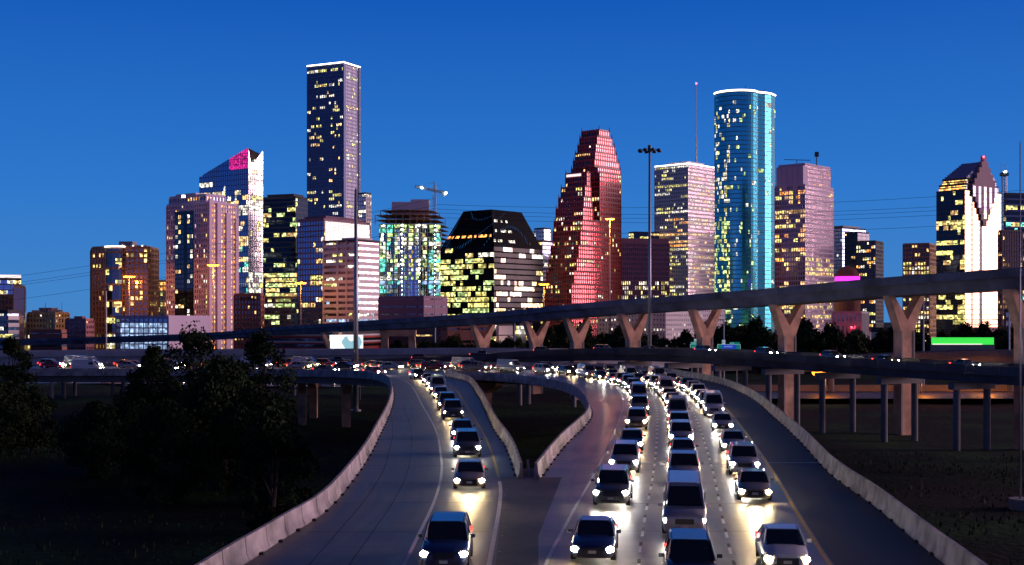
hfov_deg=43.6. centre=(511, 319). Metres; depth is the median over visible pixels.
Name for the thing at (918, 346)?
street tree
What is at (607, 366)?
family car
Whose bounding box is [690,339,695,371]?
highway sign
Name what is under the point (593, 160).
windows
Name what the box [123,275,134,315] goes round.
street lamp
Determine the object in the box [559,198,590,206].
windows
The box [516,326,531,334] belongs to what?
windows
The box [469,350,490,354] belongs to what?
pickup
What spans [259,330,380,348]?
red striped building
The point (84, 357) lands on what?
van
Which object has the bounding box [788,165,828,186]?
crown windows
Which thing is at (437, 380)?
van
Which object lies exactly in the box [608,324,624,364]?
street tree
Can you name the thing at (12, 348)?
park tree
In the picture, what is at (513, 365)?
van
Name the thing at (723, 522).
road marking
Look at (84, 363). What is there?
van
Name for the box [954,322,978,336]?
street tree
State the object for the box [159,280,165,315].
yellow lit building
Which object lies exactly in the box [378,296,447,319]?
mauve building
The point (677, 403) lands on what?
van
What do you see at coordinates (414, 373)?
family car
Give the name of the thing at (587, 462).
road joint
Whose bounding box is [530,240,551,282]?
bluish block
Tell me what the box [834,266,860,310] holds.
domed building
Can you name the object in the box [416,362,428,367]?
sedan
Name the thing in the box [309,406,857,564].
road joint
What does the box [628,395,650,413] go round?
pickup
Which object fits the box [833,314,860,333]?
windows
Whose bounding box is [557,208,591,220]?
windows
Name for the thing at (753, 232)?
power line
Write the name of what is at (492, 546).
road marking
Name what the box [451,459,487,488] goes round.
sedan
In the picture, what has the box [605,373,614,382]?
sedan
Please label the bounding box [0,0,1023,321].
sky
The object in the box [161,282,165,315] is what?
windows
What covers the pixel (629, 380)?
family car
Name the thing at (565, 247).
windows
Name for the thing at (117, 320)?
windows
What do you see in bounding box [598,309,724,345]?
long white block
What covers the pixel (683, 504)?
van
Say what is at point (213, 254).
power line
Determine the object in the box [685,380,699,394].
family car
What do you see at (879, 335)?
street tree
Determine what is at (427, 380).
sedan
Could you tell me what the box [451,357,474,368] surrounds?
van
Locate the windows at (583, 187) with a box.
[562,187,586,196]
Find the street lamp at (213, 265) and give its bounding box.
[207,264,218,343]
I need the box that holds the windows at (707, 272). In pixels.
[655,166,708,295]
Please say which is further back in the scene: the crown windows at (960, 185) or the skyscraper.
the skyscraper
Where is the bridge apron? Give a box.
[523,460,533,476]
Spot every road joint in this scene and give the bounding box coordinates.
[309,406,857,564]
[375,453,818,462]
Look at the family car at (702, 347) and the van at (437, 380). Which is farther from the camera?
the family car at (702, 347)
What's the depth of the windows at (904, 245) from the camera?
1103.84 m
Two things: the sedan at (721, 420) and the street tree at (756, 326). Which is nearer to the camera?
the sedan at (721, 420)
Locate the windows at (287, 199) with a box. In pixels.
[263,198,307,295]
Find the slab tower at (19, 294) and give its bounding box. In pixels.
[13,285,25,349]
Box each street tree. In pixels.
[390,339,401,347]
[399,342,408,347]
[417,338,436,347]
[431,341,437,347]
[438,340,450,348]
[446,334,463,347]
[456,343,466,347]
[465,342,474,347]
[490,337,494,346]
[490,339,507,347]
[497,336,519,348]
[515,337,525,347]
[543,325,556,347]
[549,321,572,348]
[576,320,601,347]
[596,331,605,339]
[599,330,618,364]
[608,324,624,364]
[623,332,646,346]
[646,332,659,346]
[657,337,672,347]
[666,336,676,346]
[673,329,692,368]
[684,336,694,347]
[713,338,719,372]
[714,322,733,343]
[722,321,747,371]
[736,314,774,372]
[740,332,767,372]
[769,331,777,349]
[773,336,777,350]
[796,317,826,371]
[796,323,816,352]
[813,322,847,352]
[829,329,845,351]
[835,334,847,353]
[840,331,870,354]
[842,329,872,352]
[860,335,875,353]
[872,328,886,352]
[874,330,892,352]
[881,326,892,352]
[914,330,929,350]
[918,331,930,350]
[937,330,949,336]
[950,326,959,336]
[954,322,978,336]
[974,321,991,336]
[988,325,1013,348]
[1005,324,1013,347]
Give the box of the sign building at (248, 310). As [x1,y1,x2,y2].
[233,293,264,349]
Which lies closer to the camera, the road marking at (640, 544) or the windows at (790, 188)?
the road marking at (640, 544)
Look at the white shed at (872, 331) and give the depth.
678.18 m
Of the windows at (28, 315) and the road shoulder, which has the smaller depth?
the road shoulder
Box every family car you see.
[37,359,63,367]
[316,358,335,366]
[407,359,424,367]
[409,368,423,379]
[411,354,427,357]
[417,512,474,564]
[451,428,482,456]
[459,360,470,368]
[532,363,555,373]
[534,346,549,349]
[536,361,556,368]
[556,365,576,375]
[566,364,577,369]
[591,464,633,504]
[594,344,610,347]
[594,365,604,370]
[600,364,614,369]
[607,440,642,472]
[624,407,648,428]
[625,377,639,391]
[654,378,657,392]
[659,528,721,564]
[663,372,678,380]
[666,419,695,444]
[679,377,693,390]
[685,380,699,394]
[689,383,707,398]
[694,345,714,349]
[698,391,703,407]
[725,441,761,474]
[754,347,777,353]
[819,350,844,357]
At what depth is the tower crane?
1029.13 m
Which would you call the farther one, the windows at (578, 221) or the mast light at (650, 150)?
the windows at (578, 221)
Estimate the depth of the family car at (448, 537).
50.54 m
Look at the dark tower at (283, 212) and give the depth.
1055.79 m
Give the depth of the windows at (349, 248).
858.41 m
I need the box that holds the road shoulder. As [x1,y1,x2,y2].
[65,366,944,564]
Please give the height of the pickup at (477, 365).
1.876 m
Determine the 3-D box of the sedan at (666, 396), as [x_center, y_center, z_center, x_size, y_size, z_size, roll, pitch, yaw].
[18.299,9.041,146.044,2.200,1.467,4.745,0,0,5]
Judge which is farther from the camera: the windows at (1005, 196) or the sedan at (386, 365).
the windows at (1005, 196)
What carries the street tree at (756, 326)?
on the ground at (538, 425)
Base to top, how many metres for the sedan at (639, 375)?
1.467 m
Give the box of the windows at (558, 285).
[544,285,620,337]
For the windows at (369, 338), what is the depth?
527.82 m
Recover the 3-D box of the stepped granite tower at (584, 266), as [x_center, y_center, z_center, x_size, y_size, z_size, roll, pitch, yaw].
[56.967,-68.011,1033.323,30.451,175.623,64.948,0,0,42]
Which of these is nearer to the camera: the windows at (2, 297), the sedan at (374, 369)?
the sedan at (374, 369)
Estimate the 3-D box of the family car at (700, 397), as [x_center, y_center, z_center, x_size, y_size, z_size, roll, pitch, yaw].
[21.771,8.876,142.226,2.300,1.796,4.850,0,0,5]
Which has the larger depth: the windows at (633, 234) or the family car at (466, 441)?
the windows at (633, 234)
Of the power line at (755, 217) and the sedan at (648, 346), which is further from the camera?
the power line at (755, 217)
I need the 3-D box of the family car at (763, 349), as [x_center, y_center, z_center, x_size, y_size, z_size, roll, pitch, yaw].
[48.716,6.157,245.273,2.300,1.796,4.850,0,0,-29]
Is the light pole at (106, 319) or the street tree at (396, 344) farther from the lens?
the street tree at (396, 344)
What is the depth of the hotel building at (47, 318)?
804.32 m
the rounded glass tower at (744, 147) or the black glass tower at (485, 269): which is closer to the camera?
the black glass tower at (485, 269)
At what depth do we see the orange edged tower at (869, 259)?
1254.96 m
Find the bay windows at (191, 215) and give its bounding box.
[175,214,192,315]
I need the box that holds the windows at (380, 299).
[380,299,446,314]
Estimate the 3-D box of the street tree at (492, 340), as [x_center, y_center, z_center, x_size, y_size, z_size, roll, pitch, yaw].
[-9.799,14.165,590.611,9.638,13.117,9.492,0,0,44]
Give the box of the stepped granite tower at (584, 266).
[543,128,620,337]
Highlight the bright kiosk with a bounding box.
[513,322,532,342]
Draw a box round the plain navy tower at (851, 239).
[844,231,869,268]
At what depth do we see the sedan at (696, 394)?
151.63 m
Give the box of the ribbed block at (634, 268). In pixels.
[621,238,669,299]
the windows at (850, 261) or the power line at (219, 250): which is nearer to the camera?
the power line at (219, 250)
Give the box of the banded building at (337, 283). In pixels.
[322,237,378,323]
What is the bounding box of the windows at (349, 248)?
[325,242,378,321]
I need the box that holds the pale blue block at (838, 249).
[834,226,865,280]
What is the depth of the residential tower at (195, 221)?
810.20 m
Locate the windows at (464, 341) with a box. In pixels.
[442,329,486,342]
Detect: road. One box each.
[0,373,515,564]
[26,382,365,387]
[31,366,833,564]
[756,391,1013,398]
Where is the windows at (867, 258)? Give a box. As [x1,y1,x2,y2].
[857,242,874,326]
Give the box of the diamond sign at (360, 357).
[358,354,363,399]
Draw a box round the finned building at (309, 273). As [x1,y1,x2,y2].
[297,216,369,324]
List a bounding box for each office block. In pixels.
[0,310,18,350]
[265,296,298,327]
[998,230,1022,328]
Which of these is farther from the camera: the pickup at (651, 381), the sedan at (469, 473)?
the pickup at (651, 381)
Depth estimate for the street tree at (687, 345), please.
490.78 m
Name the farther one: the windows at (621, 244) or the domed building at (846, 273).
the domed building at (846, 273)
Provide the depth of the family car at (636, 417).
114.04 m
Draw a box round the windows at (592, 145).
[578,145,613,152]
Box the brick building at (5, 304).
[0,294,12,309]
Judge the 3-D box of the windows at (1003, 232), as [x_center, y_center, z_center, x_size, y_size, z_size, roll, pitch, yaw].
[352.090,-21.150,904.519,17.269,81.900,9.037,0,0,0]
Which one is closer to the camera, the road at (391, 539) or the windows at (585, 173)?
the road at (391, 539)
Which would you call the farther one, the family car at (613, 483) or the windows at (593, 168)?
the windows at (593, 168)
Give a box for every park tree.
[0,335,42,446]
[0,378,36,458]
[0,388,66,452]
[51,399,142,478]
[77,380,185,470]
[125,344,182,463]
[139,320,216,465]
[160,369,258,489]
[174,351,262,490]
[201,381,296,503]
[226,406,319,531]
[234,327,300,466]
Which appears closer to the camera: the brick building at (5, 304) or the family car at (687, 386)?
the family car at (687, 386)
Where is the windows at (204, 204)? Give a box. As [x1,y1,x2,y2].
[178,204,236,348]
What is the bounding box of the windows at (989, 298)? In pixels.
[936,190,1000,336]
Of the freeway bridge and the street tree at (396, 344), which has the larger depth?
the street tree at (396, 344)
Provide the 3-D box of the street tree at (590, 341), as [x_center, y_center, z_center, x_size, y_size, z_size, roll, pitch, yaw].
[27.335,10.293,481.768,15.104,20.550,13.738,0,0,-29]
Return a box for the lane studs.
[498,395,735,553]
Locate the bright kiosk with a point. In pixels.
(520, 331)
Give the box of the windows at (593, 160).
[574,160,618,167]
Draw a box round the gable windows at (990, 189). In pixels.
[973,186,996,218]
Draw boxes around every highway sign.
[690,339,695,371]
[717,340,739,382]
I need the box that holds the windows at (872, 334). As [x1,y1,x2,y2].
[868,330,877,339]
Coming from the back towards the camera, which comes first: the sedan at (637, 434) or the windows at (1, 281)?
the windows at (1, 281)
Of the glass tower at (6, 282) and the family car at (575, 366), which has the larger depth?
the glass tower at (6, 282)
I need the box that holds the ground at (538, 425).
[0,322,1023,564]
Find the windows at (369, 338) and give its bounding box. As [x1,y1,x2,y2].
[269,333,380,346]
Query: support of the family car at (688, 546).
on the road at (589, 442)
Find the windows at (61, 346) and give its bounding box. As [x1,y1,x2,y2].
[31,333,66,349]
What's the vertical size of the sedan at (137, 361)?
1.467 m
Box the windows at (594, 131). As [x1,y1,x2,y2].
[582,131,608,136]
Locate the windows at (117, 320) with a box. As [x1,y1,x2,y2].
[116,319,166,348]
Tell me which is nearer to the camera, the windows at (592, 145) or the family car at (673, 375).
the family car at (673, 375)
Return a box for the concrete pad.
[1009,497,1023,510]
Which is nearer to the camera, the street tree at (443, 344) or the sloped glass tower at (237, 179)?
the street tree at (443, 344)
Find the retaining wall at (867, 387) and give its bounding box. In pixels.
[748,385,1013,390]
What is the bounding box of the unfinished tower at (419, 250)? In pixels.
[375,199,448,295]
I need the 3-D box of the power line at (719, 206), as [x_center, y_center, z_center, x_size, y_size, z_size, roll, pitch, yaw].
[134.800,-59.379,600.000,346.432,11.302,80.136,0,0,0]
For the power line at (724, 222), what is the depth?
608.12 m
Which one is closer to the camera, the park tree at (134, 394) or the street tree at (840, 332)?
the park tree at (134, 394)
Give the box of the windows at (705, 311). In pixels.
[600,311,718,335]
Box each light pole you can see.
[106,290,109,349]
[430,299,435,342]
[719,319,729,377]
[923,297,929,384]
[1008,311,1009,349]
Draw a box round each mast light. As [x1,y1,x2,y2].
[351,188,360,411]
[638,145,661,344]
[1019,144,1020,498]
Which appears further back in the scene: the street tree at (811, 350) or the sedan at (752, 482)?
the street tree at (811, 350)
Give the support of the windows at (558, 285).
in the stepped granite tower at (584, 266)
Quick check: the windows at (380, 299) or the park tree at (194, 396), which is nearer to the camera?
the park tree at (194, 396)
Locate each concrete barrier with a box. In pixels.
[2,368,394,564]
[57,361,987,564]
[444,371,523,477]
[445,370,592,477]
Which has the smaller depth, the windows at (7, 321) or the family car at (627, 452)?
the family car at (627, 452)
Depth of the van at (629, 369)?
204.62 m
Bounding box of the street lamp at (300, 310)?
[295,282,305,324]
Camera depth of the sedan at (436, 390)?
158.46 m
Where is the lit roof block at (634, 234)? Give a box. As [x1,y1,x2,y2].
[628,231,658,238]
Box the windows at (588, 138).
[580,138,611,144]
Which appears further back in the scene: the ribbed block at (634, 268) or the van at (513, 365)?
the ribbed block at (634, 268)
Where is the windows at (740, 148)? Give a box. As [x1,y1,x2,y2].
[715,92,774,332]
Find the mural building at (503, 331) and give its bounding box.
[496,324,512,341]
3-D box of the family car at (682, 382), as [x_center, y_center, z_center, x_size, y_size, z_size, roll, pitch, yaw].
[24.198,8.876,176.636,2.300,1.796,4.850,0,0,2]
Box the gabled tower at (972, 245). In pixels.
[936,156,1000,336]
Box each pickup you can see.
[279,358,290,366]
[330,356,349,360]
[420,360,449,369]
[436,392,457,409]
[441,399,463,418]
[461,361,490,370]
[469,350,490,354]
[613,372,627,384]
[619,374,633,387]
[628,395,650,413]
[647,375,661,388]
[664,450,703,477]
[666,411,692,431]
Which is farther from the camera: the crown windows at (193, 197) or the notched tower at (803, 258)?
the notched tower at (803, 258)
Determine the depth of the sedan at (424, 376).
197.44 m
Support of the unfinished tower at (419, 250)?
on the ground at (538, 425)
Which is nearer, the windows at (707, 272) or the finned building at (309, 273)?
the finned building at (309, 273)
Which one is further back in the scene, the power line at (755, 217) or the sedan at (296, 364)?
the power line at (755, 217)
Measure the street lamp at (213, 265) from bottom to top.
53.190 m
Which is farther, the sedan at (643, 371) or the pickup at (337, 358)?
the pickup at (337, 358)
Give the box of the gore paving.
[495,477,561,564]
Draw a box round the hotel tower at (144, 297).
[90,241,158,349]
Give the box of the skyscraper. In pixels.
[307,61,360,218]
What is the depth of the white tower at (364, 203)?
1253.24 m
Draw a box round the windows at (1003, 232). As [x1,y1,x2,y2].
[1003,232,1021,327]
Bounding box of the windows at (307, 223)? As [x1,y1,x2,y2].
[298,221,369,323]
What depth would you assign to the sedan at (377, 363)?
255.45 m
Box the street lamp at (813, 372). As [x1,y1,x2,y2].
[812,371,825,399]
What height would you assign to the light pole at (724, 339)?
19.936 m
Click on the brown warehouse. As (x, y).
(424, 333)
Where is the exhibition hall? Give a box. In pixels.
[115,316,209,348]
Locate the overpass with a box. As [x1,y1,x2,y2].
[804,349,1013,391]
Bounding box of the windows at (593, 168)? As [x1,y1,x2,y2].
[572,168,619,172]
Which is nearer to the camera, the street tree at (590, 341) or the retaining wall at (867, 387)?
the retaining wall at (867, 387)
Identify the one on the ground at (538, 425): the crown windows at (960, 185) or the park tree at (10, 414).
the park tree at (10, 414)
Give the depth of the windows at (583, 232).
1021.88 m
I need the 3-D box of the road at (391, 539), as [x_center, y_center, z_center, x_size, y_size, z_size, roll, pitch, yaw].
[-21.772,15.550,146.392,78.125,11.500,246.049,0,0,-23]
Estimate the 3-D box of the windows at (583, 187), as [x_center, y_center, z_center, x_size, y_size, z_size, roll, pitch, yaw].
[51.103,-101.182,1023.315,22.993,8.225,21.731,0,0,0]
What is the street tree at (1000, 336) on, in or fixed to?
on the ground at (538, 425)
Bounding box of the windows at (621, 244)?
[621,244,667,298]
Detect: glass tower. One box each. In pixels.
[0,275,21,293]
[199,148,262,292]
[440,209,542,344]
[714,86,775,332]
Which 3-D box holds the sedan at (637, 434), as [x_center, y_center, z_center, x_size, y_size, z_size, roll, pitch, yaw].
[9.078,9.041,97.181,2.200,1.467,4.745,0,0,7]
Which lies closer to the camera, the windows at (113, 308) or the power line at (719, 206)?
the power line at (719, 206)
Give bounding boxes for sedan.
[40,361,65,367]
[113,360,129,365]
[116,361,140,367]
[127,360,143,367]
[286,361,310,368]
[312,365,338,369]
[332,361,357,368]
[361,360,376,367]
[363,366,385,373]
[369,361,387,368]
[378,362,402,369]
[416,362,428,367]
[421,373,431,382]
[425,376,430,386]
[432,386,449,398]
[449,419,474,437]
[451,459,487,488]
[568,515,620,559]
[592,370,607,379]
[605,369,618,372]
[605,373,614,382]
[617,428,645,449]
[633,373,643,380]
[639,370,647,374]
[641,375,649,384]
[642,345,655,347]
[660,388,678,400]
[663,392,678,405]
[667,437,698,454]
[674,377,680,387]
[693,389,707,402]
[710,412,734,430]
[718,429,747,451]
[733,468,773,499]
[755,523,811,564]
[872,355,898,360]
[949,359,979,364]
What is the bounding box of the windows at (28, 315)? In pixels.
[28,315,65,347]
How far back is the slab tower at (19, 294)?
792.24 m
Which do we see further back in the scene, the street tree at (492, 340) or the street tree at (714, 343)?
the street tree at (492, 340)
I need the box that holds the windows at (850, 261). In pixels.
[845,233,868,266]
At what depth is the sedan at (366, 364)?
259.85 m
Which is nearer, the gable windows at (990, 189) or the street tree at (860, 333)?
the street tree at (860, 333)
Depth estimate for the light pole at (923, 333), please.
379.81 m
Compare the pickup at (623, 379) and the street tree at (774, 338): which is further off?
the street tree at (774, 338)
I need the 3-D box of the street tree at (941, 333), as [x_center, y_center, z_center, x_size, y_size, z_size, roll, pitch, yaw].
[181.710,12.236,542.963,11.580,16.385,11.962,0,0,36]
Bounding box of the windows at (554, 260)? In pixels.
[550,260,618,271]
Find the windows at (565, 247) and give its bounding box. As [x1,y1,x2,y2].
[551,247,618,259]
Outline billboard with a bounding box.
[330,335,362,348]
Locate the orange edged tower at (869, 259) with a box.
[856,240,883,326]
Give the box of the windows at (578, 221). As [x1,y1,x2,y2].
[555,221,618,232]
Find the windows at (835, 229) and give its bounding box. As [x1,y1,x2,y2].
[835,229,865,273]
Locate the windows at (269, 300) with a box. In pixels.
[265,299,297,327]
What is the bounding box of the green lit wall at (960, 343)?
[930,337,994,350]
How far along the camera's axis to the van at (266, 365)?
255.22 m
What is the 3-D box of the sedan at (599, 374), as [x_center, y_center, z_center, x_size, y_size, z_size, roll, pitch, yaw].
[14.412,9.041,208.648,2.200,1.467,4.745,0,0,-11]
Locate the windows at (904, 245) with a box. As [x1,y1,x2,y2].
[904,245,928,340]
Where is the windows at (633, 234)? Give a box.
[628,233,658,238]
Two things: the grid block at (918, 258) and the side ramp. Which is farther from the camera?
the grid block at (918, 258)
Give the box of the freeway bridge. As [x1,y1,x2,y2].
[0,348,719,398]
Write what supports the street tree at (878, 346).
on the ground at (538, 425)
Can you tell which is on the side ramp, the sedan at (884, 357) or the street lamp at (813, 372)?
the sedan at (884, 357)
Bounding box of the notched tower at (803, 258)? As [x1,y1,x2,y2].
[774,152,833,336]
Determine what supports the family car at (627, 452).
on the road at (589, 442)
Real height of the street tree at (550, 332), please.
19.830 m
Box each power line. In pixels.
[0,208,434,287]
[0,224,431,301]
[2,205,433,284]
[6,198,433,277]
[435,190,1019,207]
[435,221,1015,233]
[438,209,1023,222]
[445,201,1022,214]
[448,205,1019,217]
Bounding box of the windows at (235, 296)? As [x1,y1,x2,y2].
[235,296,258,348]
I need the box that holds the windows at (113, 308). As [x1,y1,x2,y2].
[93,248,150,347]
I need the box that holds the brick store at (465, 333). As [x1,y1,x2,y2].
[441,325,489,347]
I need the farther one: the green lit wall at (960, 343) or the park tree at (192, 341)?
the green lit wall at (960, 343)
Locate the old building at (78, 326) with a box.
[65,316,93,350]
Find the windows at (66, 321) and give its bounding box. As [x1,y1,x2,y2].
[66,321,84,349]
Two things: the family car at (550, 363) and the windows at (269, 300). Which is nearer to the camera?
the family car at (550, 363)
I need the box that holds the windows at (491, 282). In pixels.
[440,247,542,344]
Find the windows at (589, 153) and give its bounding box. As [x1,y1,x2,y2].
[576,153,615,160]
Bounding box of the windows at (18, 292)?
[14,288,25,349]
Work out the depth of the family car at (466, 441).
91.17 m
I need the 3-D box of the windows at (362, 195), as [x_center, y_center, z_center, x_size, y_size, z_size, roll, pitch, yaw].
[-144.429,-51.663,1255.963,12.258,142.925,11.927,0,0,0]
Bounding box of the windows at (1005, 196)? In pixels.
[1004,195,1023,302]
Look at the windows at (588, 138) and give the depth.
1031.91 m
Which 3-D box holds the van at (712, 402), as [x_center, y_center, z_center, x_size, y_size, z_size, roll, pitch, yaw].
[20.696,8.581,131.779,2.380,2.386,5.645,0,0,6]
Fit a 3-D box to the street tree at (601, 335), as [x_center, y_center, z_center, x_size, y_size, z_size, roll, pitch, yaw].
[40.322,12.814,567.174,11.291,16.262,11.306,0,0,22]
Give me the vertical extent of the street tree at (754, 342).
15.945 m
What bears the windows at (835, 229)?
in the pale blue block at (838, 249)
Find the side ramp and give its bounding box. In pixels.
[346,347,1023,450]
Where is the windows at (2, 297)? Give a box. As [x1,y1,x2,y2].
[2,297,10,308]
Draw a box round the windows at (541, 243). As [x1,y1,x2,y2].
[539,242,551,282]
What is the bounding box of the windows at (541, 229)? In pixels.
[535,229,548,239]
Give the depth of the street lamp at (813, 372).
315.05 m
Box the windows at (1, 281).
[0,280,20,293]
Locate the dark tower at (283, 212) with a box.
[263,194,307,295]
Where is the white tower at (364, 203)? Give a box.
[358,192,371,238]
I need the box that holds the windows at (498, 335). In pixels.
[497,326,512,341]
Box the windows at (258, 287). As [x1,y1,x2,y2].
[200,148,262,292]
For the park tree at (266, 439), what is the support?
on the ground at (538, 425)
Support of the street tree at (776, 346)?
on the ground at (538, 425)
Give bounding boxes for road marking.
[354,369,623,564]
[391,374,831,564]
[423,369,732,564]
[476,370,735,564]
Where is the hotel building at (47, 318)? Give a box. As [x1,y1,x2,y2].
[26,302,69,349]
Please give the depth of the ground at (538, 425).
160.92 m
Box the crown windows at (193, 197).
[170,197,223,202]
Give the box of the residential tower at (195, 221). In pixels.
[166,193,238,349]
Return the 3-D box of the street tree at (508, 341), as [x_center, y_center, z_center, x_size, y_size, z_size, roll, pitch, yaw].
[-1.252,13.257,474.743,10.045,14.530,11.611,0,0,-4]
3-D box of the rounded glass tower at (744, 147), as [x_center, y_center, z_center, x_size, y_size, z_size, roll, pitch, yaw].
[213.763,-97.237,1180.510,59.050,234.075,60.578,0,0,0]
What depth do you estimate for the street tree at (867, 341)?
473.08 m
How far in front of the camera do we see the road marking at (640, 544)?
67.44 m
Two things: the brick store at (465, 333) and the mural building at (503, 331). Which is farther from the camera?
the mural building at (503, 331)
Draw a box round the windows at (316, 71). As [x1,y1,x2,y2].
[307,64,357,218]
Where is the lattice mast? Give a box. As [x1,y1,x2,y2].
[1000,171,1008,229]
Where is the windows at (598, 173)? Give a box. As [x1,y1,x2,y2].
[590,173,620,221]
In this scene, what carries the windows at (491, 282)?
in the black glass tower at (485, 269)
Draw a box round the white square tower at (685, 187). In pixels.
[654,83,713,295]
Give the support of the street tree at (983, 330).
on the ground at (538, 425)
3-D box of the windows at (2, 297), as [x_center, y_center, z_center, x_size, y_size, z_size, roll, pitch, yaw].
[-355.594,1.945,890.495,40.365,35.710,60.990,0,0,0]
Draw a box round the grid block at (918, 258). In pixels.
[902,243,935,340]
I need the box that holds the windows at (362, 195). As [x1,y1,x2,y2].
[359,194,370,236]
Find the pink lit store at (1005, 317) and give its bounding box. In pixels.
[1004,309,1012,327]
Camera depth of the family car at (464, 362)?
249.02 m
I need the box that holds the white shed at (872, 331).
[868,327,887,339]
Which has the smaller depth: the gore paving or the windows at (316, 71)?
the gore paving
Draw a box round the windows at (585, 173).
[566,173,589,186]
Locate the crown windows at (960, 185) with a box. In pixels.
[939,185,969,190]
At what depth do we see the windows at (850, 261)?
1305.73 m
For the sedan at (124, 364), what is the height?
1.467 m
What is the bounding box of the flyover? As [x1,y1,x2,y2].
[0,267,1023,449]
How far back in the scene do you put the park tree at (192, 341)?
164.16 m
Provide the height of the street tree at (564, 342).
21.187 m
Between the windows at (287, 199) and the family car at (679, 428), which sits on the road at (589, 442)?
the family car at (679, 428)
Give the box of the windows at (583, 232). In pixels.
[553,232,618,246]
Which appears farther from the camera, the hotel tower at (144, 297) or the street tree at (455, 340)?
the hotel tower at (144, 297)
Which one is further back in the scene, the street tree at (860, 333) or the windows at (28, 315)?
the windows at (28, 315)
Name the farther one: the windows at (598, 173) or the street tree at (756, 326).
the windows at (598, 173)
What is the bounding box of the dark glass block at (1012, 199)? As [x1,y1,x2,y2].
[1003,193,1023,302]
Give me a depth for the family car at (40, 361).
260.52 m
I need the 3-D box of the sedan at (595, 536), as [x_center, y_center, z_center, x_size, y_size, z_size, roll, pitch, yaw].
[3.472,9.041,53.540,2.200,1.467,4.745,0,0,7]
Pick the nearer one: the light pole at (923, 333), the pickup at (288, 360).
the pickup at (288, 360)
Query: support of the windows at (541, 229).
in the slim white block at (544, 234)
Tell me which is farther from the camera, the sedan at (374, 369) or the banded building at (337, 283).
the banded building at (337, 283)
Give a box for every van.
[63,355,77,366]
[71,359,103,368]
[73,356,101,364]
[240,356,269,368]
[291,356,319,367]
[429,374,446,393]
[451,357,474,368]
[496,359,523,371]
[576,363,595,377]
[619,365,638,373]
[629,381,648,401]
[647,366,664,375]
[657,376,675,395]
[658,470,710,533]
[665,395,689,422]
[702,390,725,415]
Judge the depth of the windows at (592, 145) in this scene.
1029.90 m
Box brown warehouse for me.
[388,327,440,347]
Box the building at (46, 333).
[30,329,66,349]
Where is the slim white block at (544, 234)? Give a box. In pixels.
[534,228,550,240]
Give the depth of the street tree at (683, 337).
516.95 m
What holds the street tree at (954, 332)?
on the ground at (538, 425)
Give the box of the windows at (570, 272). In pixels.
[547,272,618,284]
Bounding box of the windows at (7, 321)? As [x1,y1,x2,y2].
[0,314,18,350]
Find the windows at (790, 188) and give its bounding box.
[775,186,831,336]
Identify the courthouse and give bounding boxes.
[832,311,868,349]
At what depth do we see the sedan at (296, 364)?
254.31 m
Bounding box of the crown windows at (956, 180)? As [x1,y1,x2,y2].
[942,180,995,185]
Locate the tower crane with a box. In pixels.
[414,182,446,295]
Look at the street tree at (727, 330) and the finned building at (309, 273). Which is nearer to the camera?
the street tree at (727, 330)

